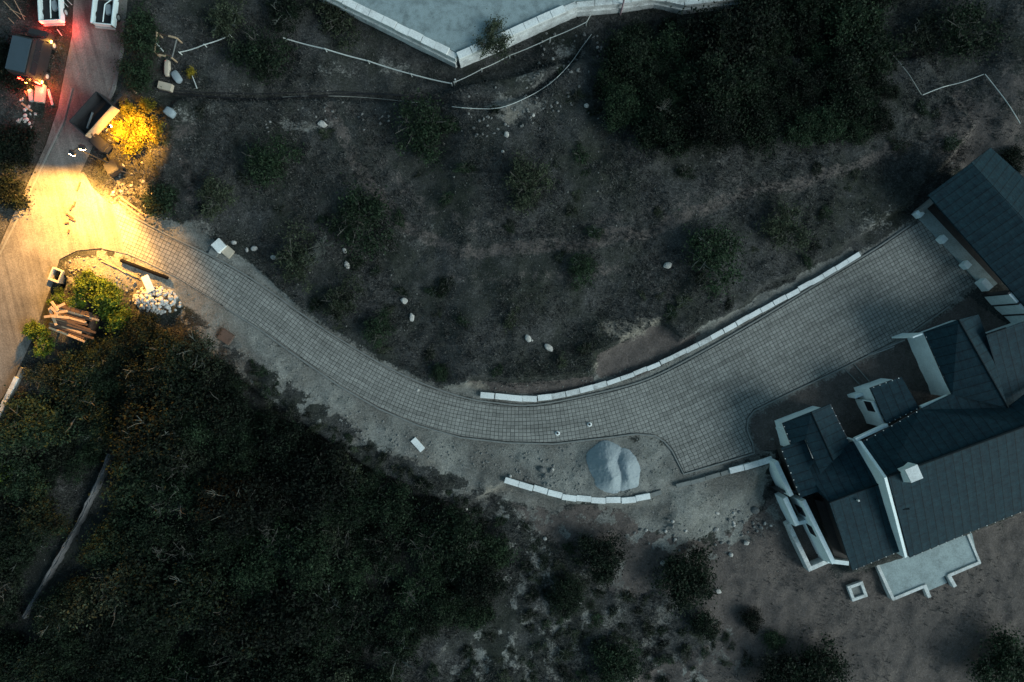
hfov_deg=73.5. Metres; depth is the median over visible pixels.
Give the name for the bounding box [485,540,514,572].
bush
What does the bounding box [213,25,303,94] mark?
tree
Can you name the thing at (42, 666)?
tree
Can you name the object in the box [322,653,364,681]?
tree
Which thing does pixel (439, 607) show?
tree
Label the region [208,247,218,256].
stone slab
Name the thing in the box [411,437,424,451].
stone slab
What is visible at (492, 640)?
scrub
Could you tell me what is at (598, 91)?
bush
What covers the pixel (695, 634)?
scrub
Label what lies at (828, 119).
tree
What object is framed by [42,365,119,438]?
tree
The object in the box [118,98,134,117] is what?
bush
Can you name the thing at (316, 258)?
bare shrub
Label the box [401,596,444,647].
tree
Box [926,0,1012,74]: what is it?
tree
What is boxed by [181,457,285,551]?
tree
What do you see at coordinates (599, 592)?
scrub
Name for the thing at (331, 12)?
tree
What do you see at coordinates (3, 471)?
tree
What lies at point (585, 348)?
scrub
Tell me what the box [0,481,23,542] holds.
tree
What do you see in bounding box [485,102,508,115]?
scrub
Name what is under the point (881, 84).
tree
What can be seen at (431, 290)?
scrub
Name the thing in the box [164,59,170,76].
sandbag
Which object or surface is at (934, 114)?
scrub
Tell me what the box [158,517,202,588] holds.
tree
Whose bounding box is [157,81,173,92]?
stone slab
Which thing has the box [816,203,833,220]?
scrub
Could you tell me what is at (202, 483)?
tree
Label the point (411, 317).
rock
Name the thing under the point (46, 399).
bush
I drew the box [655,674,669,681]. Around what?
scrub
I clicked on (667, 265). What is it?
rock
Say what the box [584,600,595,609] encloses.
scrub
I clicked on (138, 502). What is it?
bush
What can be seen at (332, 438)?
scrub
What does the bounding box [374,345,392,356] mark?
scrub
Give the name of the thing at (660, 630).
scrub
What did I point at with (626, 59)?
tree
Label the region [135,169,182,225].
bush
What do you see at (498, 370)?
scrub
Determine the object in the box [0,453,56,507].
tree
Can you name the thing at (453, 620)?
bush
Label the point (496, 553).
tree
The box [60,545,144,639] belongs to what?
tree
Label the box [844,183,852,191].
scrub
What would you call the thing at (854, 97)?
tree
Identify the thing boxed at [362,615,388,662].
tree
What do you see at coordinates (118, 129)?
bush
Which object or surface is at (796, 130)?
tree
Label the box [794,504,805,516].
window
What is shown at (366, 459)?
scrub
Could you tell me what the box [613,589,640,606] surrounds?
scrub
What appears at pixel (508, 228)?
scrub
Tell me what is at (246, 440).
tree
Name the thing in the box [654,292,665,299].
scrub
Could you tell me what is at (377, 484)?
tree
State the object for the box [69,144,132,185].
light tower
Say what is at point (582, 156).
scrub
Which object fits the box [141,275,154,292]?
stone slab
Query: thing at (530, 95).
hose
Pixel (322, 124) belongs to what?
rock
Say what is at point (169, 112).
sack
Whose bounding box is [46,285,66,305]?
bush
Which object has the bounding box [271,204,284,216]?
scrub
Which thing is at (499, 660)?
scrub
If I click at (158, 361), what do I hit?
tree
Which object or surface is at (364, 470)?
scrub
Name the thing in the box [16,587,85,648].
tree
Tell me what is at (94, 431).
tree
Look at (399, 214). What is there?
scrub
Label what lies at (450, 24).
raised yard
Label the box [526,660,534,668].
scrub
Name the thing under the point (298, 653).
tree
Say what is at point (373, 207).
bush
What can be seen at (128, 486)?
tree
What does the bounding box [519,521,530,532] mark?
scrub
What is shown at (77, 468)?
tree
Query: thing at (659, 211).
scrub
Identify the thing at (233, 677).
tree
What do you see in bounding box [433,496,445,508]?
scrub
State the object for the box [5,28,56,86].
van
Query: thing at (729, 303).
scrub
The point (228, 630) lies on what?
tree
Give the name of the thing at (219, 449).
tree
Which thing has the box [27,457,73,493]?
tree
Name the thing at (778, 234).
tree
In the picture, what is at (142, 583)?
tree
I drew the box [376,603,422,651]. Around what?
tree
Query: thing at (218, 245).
stone slab
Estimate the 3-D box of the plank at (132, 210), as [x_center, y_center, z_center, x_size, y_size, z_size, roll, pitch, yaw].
[-32.078,-11.026,57.906,2.661,0.061,0.121,36,90,0]
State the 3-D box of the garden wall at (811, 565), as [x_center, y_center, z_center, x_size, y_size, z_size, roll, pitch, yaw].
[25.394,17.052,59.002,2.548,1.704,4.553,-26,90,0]
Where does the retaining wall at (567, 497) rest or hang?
on the ground at (754, 564)
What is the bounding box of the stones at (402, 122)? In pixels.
[66,32,758,551]
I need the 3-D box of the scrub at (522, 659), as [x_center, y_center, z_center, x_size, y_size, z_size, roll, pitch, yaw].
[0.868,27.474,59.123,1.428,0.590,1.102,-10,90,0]
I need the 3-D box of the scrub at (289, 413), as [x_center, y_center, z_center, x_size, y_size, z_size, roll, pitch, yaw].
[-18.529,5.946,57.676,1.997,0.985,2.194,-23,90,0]
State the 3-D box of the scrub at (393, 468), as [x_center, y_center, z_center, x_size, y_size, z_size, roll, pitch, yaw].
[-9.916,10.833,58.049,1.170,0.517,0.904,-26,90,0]
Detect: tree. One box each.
[0,385,84,460]
[0,433,38,485]
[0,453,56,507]
[0,455,14,493]
[0,458,19,484]
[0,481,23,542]
[0,513,46,573]
[0,559,36,609]
[0,630,77,681]
[3,543,43,575]
[6,489,82,560]
[9,495,47,516]
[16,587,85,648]
[17,359,59,395]
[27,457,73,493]
[29,433,84,474]
[29,566,103,621]
[41,657,88,681]
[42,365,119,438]
[45,340,110,407]
[51,408,76,434]
[60,445,95,488]
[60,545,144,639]
[66,333,118,380]
[66,598,119,668]
[68,404,120,455]
[72,541,102,571]
[76,511,134,579]
[86,352,130,389]
[87,385,129,436]
[88,372,128,402]
[88,435,182,522]
[93,324,137,366]
[93,533,191,663]
[99,391,199,511]
[102,497,145,525]
[102,505,187,574]
[103,308,164,354]
[109,390,154,421]
[111,0,167,63]
[111,348,181,408]
[118,644,147,660]
[120,317,165,354]
[132,325,222,434]
[134,463,210,524]
[137,326,195,405]
[149,546,238,641]
[151,654,209,681]
[157,438,204,490]
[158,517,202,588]
[164,324,233,384]
[170,404,231,454]
[174,612,199,633]
[178,450,236,485]
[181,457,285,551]
[182,475,221,516]
[183,583,270,675]
[186,361,259,445]
[191,352,241,394]
[192,169,242,234]
[194,634,272,681]
[196,425,254,469]
[202,0,250,49]
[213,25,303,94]
[215,370,249,395]
[218,540,243,589]
[219,543,287,606]
[227,417,266,458]
[231,577,341,671]
[239,127,308,202]
[241,513,312,574]
[246,647,335,681]
[258,0,310,38]
[266,526,343,605]
[288,643,307,662]
[293,514,315,549]
[297,499,346,548]
[298,519,364,576]
[300,0,373,51]
[312,569,347,621]
[321,574,390,656]
[321,637,372,681]
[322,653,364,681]
[326,539,380,600]
[328,450,377,489]
[343,525,378,558]
[357,469,425,544]
[357,507,418,581]
[357,665,403,681]
[362,469,386,501]
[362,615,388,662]
[364,547,411,586]
[371,632,428,679]
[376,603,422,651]
[385,564,448,614]
[389,88,453,174]
[394,515,451,576]
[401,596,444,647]
[411,586,466,639]
[424,496,494,578]
[436,552,471,592]
[437,552,517,613]
[441,577,480,618]
[451,600,496,639]
[476,531,524,570]
[501,149,560,229]
[568,529,631,598]
[582,631,649,681]
[589,69,626,101]
[590,77,646,138]
[592,24,667,95]
[619,94,693,164]
[621,16,663,57]
[631,70,680,117]
[638,17,694,73]
[643,524,722,626]
[653,87,694,114]
[669,0,786,73]
[670,32,772,134]
[671,209,754,304]
[673,84,754,163]
[728,44,779,93]
[728,91,793,165]
[732,0,802,53]
[736,49,784,119]
[749,643,805,681]
[750,200,824,259]
[754,15,799,59]
[763,627,865,681]
[775,99,829,160]
[799,96,858,153]
[811,0,896,59]
[821,4,921,98]
[821,71,890,143]
[830,108,882,147]
[853,0,901,23]
[857,99,898,138]
[862,65,892,101]
[892,6,947,66]
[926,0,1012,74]
[957,610,1023,681]
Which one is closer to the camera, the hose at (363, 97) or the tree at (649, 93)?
the tree at (649, 93)
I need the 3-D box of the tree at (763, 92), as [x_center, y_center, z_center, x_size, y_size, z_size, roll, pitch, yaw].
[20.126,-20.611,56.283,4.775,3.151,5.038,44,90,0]
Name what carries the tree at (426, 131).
on the ground at (754, 564)
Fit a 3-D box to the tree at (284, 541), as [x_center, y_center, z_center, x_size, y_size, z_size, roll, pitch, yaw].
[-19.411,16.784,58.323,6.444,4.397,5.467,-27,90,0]
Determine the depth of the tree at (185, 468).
57.56 m
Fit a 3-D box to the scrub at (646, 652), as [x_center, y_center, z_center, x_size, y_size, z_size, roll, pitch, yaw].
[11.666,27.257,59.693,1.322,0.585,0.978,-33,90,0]
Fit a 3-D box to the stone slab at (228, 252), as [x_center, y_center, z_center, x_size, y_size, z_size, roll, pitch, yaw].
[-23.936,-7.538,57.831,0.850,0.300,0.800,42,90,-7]
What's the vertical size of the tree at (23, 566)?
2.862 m
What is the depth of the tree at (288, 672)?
57.54 m
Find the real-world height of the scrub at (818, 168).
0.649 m
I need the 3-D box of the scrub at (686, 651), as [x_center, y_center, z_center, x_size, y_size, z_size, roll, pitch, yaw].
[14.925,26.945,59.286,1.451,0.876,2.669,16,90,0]
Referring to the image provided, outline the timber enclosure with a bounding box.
[154,32,182,62]
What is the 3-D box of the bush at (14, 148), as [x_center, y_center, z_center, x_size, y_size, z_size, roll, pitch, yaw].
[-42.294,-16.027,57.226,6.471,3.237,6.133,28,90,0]
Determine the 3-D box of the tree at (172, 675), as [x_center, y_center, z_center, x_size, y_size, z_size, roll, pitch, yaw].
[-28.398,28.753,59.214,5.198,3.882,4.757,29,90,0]
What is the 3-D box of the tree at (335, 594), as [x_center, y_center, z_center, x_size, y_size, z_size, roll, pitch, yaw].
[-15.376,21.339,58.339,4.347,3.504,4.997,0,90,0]
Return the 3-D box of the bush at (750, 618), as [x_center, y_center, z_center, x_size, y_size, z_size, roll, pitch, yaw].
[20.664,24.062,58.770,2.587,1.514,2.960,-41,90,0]
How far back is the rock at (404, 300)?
57.28 m
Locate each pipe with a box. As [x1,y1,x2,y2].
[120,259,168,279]
[155,89,392,95]
[159,90,439,99]
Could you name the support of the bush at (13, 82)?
on the ground at (754, 564)
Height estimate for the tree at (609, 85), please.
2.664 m
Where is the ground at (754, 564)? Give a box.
[0,0,1023,681]
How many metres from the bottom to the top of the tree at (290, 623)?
6.772 m
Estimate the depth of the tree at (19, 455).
57.47 m
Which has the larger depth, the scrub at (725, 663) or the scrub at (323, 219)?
the scrub at (725, 663)
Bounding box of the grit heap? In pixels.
[586,440,640,493]
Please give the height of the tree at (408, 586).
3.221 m
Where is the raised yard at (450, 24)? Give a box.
[353,0,594,52]
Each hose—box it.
[288,96,417,102]
[452,34,591,108]
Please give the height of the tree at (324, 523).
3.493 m
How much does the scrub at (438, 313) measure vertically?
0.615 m
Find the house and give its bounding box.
[769,314,1023,570]
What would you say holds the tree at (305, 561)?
on the ground at (754, 564)
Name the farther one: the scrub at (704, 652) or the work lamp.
the scrub at (704, 652)
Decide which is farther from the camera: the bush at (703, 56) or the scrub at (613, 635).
the scrub at (613, 635)
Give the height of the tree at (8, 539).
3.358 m
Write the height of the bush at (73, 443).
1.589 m
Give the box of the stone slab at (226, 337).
[217,329,234,344]
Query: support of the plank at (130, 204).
on the ground at (754, 564)
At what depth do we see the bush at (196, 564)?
59.22 m
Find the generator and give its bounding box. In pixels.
[88,133,112,153]
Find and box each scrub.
[148,124,174,152]
[170,185,180,201]
[195,104,207,119]
[197,202,206,209]
[234,169,252,186]
[250,364,271,377]
[264,398,277,408]
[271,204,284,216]
[271,385,280,397]
[280,400,304,420]
[302,410,311,417]
[306,295,324,314]
[307,421,328,433]
[314,211,329,223]
[315,127,336,141]
[328,425,340,433]
[330,432,336,442]
[335,438,351,450]
[342,433,353,444]
[344,251,367,272]
[348,445,361,453]
[361,456,372,463]
[361,466,370,477]
[363,444,371,454]
[369,265,381,276]
[372,449,390,468]
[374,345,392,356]
[389,463,398,473]
[391,207,405,229]
[393,285,412,297]
[396,465,409,480]
[406,468,413,479]
[411,472,435,495]
[420,287,447,298]
[420,342,435,362]
[425,661,439,679]
[432,306,444,318]
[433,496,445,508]
[436,275,457,296]
[438,191,454,208]
[440,112,460,133]
[444,489,452,495]
[453,160,478,174]
[453,492,459,502]
[454,312,472,331]
[458,644,474,663]
[459,666,472,679]
[461,497,468,505]
[468,658,479,667]
[472,505,481,513]
[478,631,498,642]
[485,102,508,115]
[491,363,504,377]
[491,514,509,527]
[492,657,506,662]
[495,666,511,681]
[500,533,508,542]
[501,298,522,332]
[502,219,514,233]
[506,646,516,654]
[516,656,526,665]
[517,559,536,572]
[518,608,544,625]
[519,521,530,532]
[521,585,542,604]
[523,621,534,635]
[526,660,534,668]
[527,570,544,587]
[527,667,538,681]
[528,641,540,652]
[530,543,539,552]
[538,553,549,572]
[539,618,552,629]
[547,641,581,664]
[548,604,562,619]
[552,158,561,170]
[552,248,566,263]
[552,626,563,640]
[553,617,564,626]
[555,64,565,76]
[555,347,568,369]
[557,662,575,681]
[560,623,580,647]
[561,89,596,103]
[564,570,581,583]
[565,200,579,216]
[569,138,592,166]
[571,188,581,202]
[573,578,591,589]
[574,341,600,357]
[576,631,593,643]
[576,666,588,681]
[581,168,591,175]
[583,224,604,240]
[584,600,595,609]
[587,635,607,650]
[588,607,605,634]
[589,588,605,599]
[601,629,630,643]
[607,605,621,618]
[607,639,629,655]
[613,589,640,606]
[617,623,628,630]
[627,638,637,645]
[630,607,645,616]
[636,289,646,299]
[639,595,652,605]
[640,614,655,643]
[642,650,650,656]
[650,204,664,221]
[652,654,666,667]
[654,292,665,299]
[654,639,669,651]
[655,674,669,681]
[657,624,669,636]
[663,300,679,323]
[664,653,675,664]
[669,164,701,180]
[674,292,695,309]
[677,627,687,637]
[680,640,694,668]
[689,630,705,645]
[700,644,709,660]
[714,620,723,636]
[715,657,734,666]
[721,631,730,646]
[724,295,734,311]
[728,641,735,650]
[741,649,754,669]
[801,252,815,271]
[809,233,822,251]
[810,162,822,176]
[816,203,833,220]
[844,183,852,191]
[850,169,860,183]
[886,134,913,153]
[889,55,898,71]
[915,98,929,116]
[930,107,942,119]
[941,133,968,151]
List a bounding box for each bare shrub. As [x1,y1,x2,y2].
[302,247,321,265]
[305,232,334,257]
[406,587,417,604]
[656,99,671,113]
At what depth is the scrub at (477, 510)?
59.12 m
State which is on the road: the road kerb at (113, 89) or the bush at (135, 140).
the road kerb at (113, 89)
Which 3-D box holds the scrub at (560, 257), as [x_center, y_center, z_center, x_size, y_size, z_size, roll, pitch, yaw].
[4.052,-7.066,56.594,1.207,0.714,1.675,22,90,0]
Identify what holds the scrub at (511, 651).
on the ground at (754, 564)
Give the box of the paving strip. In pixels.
[842,366,860,385]
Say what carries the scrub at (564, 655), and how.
on the ground at (754, 564)
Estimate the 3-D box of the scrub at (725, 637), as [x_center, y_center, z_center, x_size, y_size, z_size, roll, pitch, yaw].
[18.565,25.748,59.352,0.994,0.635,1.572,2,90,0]
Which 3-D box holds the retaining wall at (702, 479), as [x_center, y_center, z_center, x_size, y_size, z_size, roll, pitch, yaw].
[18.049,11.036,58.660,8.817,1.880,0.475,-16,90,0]
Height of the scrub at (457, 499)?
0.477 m
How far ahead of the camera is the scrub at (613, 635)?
59.17 m
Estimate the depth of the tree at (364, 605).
57.80 m
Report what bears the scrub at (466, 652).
on the ground at (754, 564)
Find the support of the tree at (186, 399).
on the ground at (754, 564)
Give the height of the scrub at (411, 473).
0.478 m
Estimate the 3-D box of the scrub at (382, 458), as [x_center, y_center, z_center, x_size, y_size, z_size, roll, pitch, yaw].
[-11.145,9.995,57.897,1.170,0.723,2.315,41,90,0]
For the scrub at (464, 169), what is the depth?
56.45 m
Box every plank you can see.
[97,255,125,272]
[101,260,138,277]
[119,201,144,219]
[120,197,146,216]
[868,339,904,354]
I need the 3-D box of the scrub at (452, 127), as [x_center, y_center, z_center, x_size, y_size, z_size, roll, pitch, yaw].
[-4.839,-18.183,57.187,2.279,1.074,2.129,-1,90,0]
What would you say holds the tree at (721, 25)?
on the ground at (754, 564)
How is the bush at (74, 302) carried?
on the ground at (754, 564)
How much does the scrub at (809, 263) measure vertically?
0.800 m
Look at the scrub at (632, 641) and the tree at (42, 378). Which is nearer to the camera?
the tree at (42, 378)
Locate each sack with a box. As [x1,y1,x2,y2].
[163,106,175,118]
[170,70,182,83]
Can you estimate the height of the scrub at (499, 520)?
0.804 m
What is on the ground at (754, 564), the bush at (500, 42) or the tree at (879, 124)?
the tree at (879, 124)
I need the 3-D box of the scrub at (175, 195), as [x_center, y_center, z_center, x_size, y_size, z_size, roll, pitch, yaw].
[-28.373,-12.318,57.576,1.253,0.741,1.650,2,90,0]
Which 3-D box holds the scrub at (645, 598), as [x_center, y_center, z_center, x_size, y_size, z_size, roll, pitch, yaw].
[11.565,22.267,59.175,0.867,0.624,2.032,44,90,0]
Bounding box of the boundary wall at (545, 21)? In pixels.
[320,0,742,67]
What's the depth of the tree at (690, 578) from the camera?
57.62 m
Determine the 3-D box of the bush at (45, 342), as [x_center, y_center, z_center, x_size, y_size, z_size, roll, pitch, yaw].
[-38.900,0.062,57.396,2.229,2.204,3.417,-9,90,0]
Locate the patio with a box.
[875,533,980,600]
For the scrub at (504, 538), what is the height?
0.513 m
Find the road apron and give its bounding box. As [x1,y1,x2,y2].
[41,172,126,258]
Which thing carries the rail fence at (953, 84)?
on the ground at (754, 564)
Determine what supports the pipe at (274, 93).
on the ground at (754, 564)
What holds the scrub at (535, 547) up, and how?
on the ground at (754, 564)
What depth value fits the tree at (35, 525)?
56.80 m
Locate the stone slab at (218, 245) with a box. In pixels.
[211,238,226,253]
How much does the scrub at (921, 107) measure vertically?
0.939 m
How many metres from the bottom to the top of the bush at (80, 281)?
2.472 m
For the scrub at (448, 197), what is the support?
on the ground at (754, 564)
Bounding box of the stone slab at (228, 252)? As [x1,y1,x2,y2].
[221,245,234,257]
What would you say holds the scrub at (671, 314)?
on the ground at (754, 564)
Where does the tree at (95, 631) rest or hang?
on the ground at (754, 564)
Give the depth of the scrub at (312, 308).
57.46 m
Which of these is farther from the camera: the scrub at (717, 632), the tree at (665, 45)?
the scrub at (717, 632)
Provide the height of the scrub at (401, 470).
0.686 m
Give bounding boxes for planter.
[846,580,867,601]
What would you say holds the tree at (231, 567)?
on the ground at (754, 564)
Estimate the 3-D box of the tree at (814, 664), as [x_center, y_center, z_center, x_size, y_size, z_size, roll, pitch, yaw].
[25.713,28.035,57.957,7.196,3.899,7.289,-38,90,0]
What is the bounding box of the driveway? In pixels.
[116,210,974,471]
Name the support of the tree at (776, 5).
on the ground at (754, 564)
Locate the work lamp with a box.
[104,124,129,143]
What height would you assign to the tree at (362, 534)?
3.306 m
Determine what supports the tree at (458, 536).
on the ground at (754, 564)
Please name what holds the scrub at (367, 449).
on the ground at (754, 564)
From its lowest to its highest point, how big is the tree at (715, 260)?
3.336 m
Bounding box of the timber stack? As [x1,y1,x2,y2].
[44,301,99,341]
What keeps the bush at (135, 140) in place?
on the ground at (754, 564)
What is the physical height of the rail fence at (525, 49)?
1.705 m
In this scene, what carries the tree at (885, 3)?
on the ground at (754, 564)
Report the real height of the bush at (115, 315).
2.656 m
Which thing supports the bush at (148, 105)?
on the ground at (754, 564)
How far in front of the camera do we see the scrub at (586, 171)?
56.34 m
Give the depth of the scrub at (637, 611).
59.03 m
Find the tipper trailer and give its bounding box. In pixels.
[69,91,122,137]
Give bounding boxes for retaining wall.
[480,251,861,401]
[504,477,661,503]
[675,455,775,487]
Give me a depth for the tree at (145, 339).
56.38 m
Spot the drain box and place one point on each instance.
(61, 279)
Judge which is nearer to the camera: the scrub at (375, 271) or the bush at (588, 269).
the bush at (588, 269)
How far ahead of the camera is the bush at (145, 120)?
57.05 m
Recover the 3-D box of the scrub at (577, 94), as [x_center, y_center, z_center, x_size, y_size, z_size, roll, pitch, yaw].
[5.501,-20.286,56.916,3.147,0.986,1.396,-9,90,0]
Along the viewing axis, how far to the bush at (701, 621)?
58.41 m
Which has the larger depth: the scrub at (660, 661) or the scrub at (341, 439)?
the scrub at (660, 661)
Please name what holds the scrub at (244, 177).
on the ground at (754, 564)
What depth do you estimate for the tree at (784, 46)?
56.63 m
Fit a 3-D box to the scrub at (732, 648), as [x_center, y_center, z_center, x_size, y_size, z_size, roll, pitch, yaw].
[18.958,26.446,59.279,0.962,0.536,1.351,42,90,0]
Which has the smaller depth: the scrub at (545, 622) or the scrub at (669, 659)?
the scrub at (545, 622)
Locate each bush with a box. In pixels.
[0,27,43,103]
[0,117,41,182]
[0,169,35,214]
[3,566,24,593]
[18,391,56,419]
[20,319,44,340]
[25,612,48,637]
[28,322,60,358]
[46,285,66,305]
[49,366,68,390]
[50,397,62,414]
[64,426,79,449]
[66,291,87,309]
[68,266,104,301]
[74,440,111,466]
[84,272,128,314]
[93,300,135,339]
[104,639,128,660]
[105,117,129,142]
[110,51,161,100]
[113,121,150,161]
[115,494,149,517]
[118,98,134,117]
[123,103,145,130]
[128,109,157,135]
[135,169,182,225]
[137,96,156,113]
[137,117,165,145]
[182,65,196,78]
[185,550,204,576]
[203,566,234,590]
[205,657,234,678]
[268,212,323,294]
[316,265,366,333]
[319,169,398,266]
[337,583,351,602]
[359,304,396,350]
[371,668,393,681]
[379,579,407,603]
[423,573,454,619]
[425,360,454,384]
[444,616,461,629]
[445,579,456,589]
[471,8,515,63]
[475,597,500,628]
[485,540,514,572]
[542,567,591,621]
[557,248,603,294]
[587,58,626,105]
[623,73,654,96]
[656,13,683,36]
[674,129,693,156]
[684,608,722,647]
[693,48,714,73]
[735,606,766,639]
[759,629,789,651]
[820,32,836,48]
[865,93,894,138]
[880,82,904,102]
[997,142,1023,173]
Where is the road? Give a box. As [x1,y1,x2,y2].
[0,0,126,400]
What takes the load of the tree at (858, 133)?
on the ground at (754, 564)
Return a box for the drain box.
[48,267,65,283]
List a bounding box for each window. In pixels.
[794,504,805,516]
[806,524,815,536]
[864,401,874,411]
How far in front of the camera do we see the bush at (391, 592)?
58.79 m
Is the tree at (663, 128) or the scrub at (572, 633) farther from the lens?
the scrub at (572, 633)
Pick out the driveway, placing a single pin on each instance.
(695, 412)
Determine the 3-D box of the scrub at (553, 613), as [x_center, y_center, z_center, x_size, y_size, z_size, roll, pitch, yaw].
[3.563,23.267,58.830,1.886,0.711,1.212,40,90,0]
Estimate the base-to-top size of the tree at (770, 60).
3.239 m
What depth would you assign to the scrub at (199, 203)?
57.44 m
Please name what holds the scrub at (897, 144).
on the ground at (754, 564)
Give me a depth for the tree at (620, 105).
55.33 m
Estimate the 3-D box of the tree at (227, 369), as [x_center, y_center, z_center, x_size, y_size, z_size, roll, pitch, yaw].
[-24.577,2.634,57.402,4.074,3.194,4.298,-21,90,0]
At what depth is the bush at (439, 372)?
57.19 m
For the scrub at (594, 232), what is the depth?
56.22 m
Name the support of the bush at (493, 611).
on the ground at (754, 564)
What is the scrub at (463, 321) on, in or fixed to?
on the ground at (754, 564)
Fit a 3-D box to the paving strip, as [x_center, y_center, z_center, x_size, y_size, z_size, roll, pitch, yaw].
[28.770,3.027,57.979,0.070,0.080,2.448,-44,90,0]
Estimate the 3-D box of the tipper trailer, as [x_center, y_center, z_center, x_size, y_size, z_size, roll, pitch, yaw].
[-34.110,-18.977,57.008,1.830,1.876,4.385,42,90,0]
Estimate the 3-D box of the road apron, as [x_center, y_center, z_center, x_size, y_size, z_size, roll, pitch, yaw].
[-36.200,-10.600,58.026,7.200,0.120,7.400,0,90,0]
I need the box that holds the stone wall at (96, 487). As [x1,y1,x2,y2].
[22,452,114,618]
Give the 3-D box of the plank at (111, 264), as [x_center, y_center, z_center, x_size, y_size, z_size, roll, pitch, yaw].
[-33.782,-6.471,57.868,2.804,0.050,0.090,31,90,0]
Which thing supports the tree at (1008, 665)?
on the ground at (754, 564)
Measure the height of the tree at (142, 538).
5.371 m
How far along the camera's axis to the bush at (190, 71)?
57.55 m
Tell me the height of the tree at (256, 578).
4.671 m
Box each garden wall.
[0,367,25,424]
[783,520,827,571]
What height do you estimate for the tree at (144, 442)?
6.400 m
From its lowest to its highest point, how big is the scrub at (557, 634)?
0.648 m
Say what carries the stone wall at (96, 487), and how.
on the ground at (754, 564)
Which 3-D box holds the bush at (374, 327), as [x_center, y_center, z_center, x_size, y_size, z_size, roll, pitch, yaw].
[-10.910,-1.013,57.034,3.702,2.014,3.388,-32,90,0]
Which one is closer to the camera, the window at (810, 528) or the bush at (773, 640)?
the window at (810, 528)
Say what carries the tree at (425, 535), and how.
on the ground at (754, 564)
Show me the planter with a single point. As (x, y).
(856, 590)
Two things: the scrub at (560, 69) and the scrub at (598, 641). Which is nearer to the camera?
the scrub at (560, 69)
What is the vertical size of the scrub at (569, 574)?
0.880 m
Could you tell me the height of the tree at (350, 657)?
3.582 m
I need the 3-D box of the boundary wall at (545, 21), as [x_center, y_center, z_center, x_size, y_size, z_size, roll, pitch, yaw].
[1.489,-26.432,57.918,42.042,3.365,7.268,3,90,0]
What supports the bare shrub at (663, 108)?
on the ground at (754, 564)
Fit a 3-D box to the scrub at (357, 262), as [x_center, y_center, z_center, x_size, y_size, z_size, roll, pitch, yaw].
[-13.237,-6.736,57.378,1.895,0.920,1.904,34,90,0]
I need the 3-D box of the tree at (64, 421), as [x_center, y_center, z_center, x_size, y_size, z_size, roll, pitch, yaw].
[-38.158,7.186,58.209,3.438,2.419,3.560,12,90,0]
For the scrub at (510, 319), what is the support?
on the ground at (754, 564)
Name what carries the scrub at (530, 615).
on the ground at (754, 564)
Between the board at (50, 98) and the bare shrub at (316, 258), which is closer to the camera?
the bare shrub at (316, 258)
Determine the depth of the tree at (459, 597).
57.84 m
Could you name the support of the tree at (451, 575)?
on the ground at (754, 564)
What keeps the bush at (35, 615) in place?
on the ground at (754, 564)
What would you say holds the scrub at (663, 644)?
on the ground at (754, 564)
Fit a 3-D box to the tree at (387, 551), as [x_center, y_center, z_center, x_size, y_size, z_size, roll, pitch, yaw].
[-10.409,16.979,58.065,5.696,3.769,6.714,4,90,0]
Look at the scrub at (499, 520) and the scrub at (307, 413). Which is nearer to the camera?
the scrub at (307, 413)
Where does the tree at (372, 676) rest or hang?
on the ground at (754, 564)
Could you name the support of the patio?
on the ground at (754, 564)
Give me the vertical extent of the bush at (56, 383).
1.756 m
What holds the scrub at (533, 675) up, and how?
on the ground at (754, 564)
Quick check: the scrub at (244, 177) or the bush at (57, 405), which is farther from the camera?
the bush at (57, 405)
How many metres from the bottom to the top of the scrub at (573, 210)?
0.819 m
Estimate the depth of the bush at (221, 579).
58.92 m
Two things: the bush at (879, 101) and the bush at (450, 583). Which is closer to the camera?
the bush at (879, 101)
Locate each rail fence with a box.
[178,34,231,54]
[283,37,452,85]
[454,14,590,84]
[873,33,921,94]
[923,74,983,94]
[985,74,1019,122]
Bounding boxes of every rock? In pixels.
[318,120,327,127]
[400,297,407,303]
[410,313,413,321]
[525,335,530,341]
[538,466,545,472]
[544,344,552,351]
[663,262,671,268]
[751,507,759,513]
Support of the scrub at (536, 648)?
on the ground at (754, 564)
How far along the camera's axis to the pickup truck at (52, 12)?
57.26 m
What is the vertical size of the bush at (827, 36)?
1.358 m
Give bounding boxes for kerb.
[0,42,123,253]
[133,216,949,474]
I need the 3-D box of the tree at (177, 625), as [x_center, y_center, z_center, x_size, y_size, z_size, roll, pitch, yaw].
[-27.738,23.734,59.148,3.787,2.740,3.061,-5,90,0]
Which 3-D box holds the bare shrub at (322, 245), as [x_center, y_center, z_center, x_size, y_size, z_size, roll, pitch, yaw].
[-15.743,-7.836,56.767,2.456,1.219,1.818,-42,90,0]
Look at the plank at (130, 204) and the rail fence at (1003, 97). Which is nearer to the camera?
the rail fence at (1003, 97)
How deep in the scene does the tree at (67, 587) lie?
57.80 m
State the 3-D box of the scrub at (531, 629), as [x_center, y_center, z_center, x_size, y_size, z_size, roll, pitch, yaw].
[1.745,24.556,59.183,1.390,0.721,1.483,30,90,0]
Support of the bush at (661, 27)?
on the ground at (754, 564)
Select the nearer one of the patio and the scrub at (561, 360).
the scrub at (561, 360)
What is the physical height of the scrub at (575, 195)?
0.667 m
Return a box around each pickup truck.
[37,0,67,25]
[90,0,120,29]
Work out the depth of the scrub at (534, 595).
58.77 m
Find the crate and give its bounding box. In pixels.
[34,84,46,103]
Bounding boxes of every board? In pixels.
[27,89,33,101]
[47,89,53,104]
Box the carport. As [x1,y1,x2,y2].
[911,148,1023,322]
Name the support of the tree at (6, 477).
on the ground at (754, 564)

